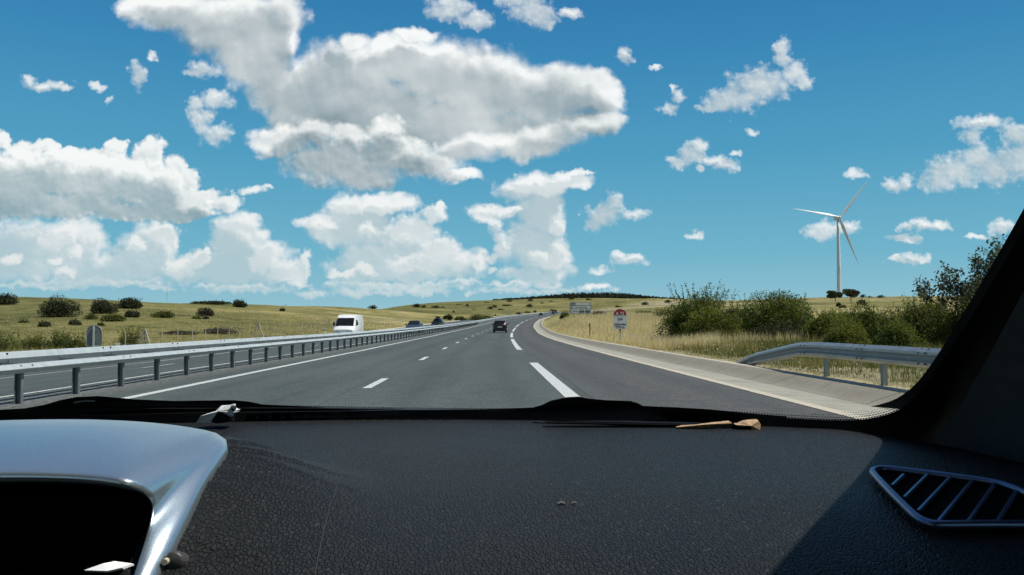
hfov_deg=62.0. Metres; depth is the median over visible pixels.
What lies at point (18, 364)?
guardrail
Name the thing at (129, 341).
shrub
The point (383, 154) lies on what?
sky
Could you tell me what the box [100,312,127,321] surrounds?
shrub
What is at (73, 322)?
shrub
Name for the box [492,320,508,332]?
car
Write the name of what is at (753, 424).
folded pouch
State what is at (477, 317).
shrub
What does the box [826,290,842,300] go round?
tree
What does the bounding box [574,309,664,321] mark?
wire fence
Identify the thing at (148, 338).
wire fence
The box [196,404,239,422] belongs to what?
crumpled scrap
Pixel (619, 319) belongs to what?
milestone sign
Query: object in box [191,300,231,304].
shrub
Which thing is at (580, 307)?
information sign
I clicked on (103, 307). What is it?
shrub
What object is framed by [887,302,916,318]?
shrub
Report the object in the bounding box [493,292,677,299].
wood
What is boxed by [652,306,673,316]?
shrub
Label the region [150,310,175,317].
shrub
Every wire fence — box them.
[125,316,406,344]
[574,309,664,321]
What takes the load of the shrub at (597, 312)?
on the ground at (29, 306)
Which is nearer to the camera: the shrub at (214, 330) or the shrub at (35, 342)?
the shrub at (35, 342)
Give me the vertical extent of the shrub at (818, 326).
1.965 m
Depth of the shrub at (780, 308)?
43.35 m
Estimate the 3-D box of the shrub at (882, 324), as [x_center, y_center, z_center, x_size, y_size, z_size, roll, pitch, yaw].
[13.908,1.451,30.942,2.060,2.021,1.245,0,-2,0]
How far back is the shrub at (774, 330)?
41.27 m
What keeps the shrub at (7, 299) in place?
on the ground at (29, 306)
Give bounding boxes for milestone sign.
[86,325,101,346]
[613,309,626,339]
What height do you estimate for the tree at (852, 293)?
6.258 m
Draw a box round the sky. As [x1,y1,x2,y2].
[0,0,1023,308]
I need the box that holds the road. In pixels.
[0,312,858,419]
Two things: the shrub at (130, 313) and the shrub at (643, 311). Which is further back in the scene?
the shrub at (643, 311)
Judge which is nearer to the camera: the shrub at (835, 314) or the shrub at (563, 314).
the shrub at (835, 314)
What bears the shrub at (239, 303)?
on the ground at (29, 306)
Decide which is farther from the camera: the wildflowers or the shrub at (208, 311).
the shrub at (208, 311)
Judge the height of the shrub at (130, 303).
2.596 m
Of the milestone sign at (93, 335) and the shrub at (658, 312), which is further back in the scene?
the shrub at (658, 312)
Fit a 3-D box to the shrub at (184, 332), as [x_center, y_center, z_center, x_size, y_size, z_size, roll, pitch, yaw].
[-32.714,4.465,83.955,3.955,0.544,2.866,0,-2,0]
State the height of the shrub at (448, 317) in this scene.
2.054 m
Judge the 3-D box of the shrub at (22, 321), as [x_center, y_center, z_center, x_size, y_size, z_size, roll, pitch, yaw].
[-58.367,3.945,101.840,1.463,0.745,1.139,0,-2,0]
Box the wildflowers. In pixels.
[661,339,920,374]
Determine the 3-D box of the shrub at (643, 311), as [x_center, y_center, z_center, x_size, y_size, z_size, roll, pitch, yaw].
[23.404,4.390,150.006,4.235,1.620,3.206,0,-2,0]
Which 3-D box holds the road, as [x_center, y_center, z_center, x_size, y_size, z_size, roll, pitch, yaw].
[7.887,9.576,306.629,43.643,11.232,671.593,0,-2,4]
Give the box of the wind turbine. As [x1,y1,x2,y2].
[793,182,866,292]
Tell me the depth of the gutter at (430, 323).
189.72 m
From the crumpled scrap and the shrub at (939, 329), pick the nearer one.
the crumpled scrap
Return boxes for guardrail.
[0,311,558,403]
[736,341,940,385]
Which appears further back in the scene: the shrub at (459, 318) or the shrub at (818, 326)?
the shrub at (459, 318)
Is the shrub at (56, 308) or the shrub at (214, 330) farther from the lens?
the shrub at (56, 308)
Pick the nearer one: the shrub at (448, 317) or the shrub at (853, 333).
the shrub at (853, 333)
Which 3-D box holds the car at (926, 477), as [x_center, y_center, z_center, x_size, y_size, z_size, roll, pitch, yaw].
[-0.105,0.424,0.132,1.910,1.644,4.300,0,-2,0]
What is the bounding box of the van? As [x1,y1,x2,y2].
[333,314,363,338]
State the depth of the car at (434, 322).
132.69 m
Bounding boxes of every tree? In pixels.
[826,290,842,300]
[842,289,859,300]
[912,233,1006,316]
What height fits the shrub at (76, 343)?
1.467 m
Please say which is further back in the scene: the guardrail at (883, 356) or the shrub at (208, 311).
the shrub at (208, 311)
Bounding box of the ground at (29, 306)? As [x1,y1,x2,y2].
[0,296,960,419]
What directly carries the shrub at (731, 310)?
on the ground at (29, 306)
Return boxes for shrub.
[0,292,18,304]
[0,330,23,350]
[10,331,50,348]
[17,317,29,322]
[36,293,82,316]
[37,320,53,326]
[44,326,75,348]
[64,331,95,347]
[68,317,81,324]
[83,312,98,319]
[88,298,119,313]
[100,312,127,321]
[113,324,147,345]
[115,297,142,308]
[124,308,140,317]
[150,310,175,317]
[158,330,195,334]
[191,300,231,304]
[196,307,214,315]
[198,327,238,334]
[232,298,247,307]
[367,305,376,308]
[443,314,452,319]
[453,316,467,319]
[467,314,484,319]
[559,311,569,318]
[591,310,606,314]
[634,309,654,312]
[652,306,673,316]
[653,279,735,338]
[677,300,745,340]
[724,301,754,329]
[729,288,817,334]
[745,316,807,341]
[798,305,853,340]
[816,307,853,320]
[821,312,871,344]
[838,299,882,338]
[867,302,917,340]
[869,313,929,347]
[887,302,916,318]
[898,293,946,343]
[915,299,966,347]
[949,284,976,334]
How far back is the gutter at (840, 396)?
18.02 m
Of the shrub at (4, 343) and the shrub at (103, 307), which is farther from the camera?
the shrub at (103, 307)
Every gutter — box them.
[371,312,540,330]
[534,316,907,418]
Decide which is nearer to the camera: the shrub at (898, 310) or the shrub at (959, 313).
the shrub at (959, 313)
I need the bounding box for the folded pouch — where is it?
[532,419,760,429]
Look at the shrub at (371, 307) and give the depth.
403.49 m
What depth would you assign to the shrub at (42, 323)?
92.66 m
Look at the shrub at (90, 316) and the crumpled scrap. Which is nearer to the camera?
the crumpled scrap
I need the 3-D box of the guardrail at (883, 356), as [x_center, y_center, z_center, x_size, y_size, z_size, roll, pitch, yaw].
[6.830,1.138,5.821,0.242,1.029,35.712,0,-2,-2]
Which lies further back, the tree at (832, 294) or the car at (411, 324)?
the tree at (832, 294)
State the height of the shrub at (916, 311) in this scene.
2.348 m
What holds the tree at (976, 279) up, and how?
on the ground at (29, 306)
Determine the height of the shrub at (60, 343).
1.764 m
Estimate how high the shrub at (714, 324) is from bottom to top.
2.422 m
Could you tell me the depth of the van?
78.30 m
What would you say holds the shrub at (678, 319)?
on the ground at (29, 306)
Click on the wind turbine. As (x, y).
(837, 218)
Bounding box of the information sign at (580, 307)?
[570,302,590,319]
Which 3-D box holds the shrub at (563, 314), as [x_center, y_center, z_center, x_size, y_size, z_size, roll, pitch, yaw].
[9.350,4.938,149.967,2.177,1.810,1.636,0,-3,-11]
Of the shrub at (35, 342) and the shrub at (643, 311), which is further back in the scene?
the shrub at (643, 311)
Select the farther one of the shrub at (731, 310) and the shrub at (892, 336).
the shrub at (731, 310)
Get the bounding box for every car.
[0,209,1023,574]
[405,321,423,332]
[431,319,443,325]
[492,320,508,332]
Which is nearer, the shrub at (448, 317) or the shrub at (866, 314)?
the shrub at (866, 314)

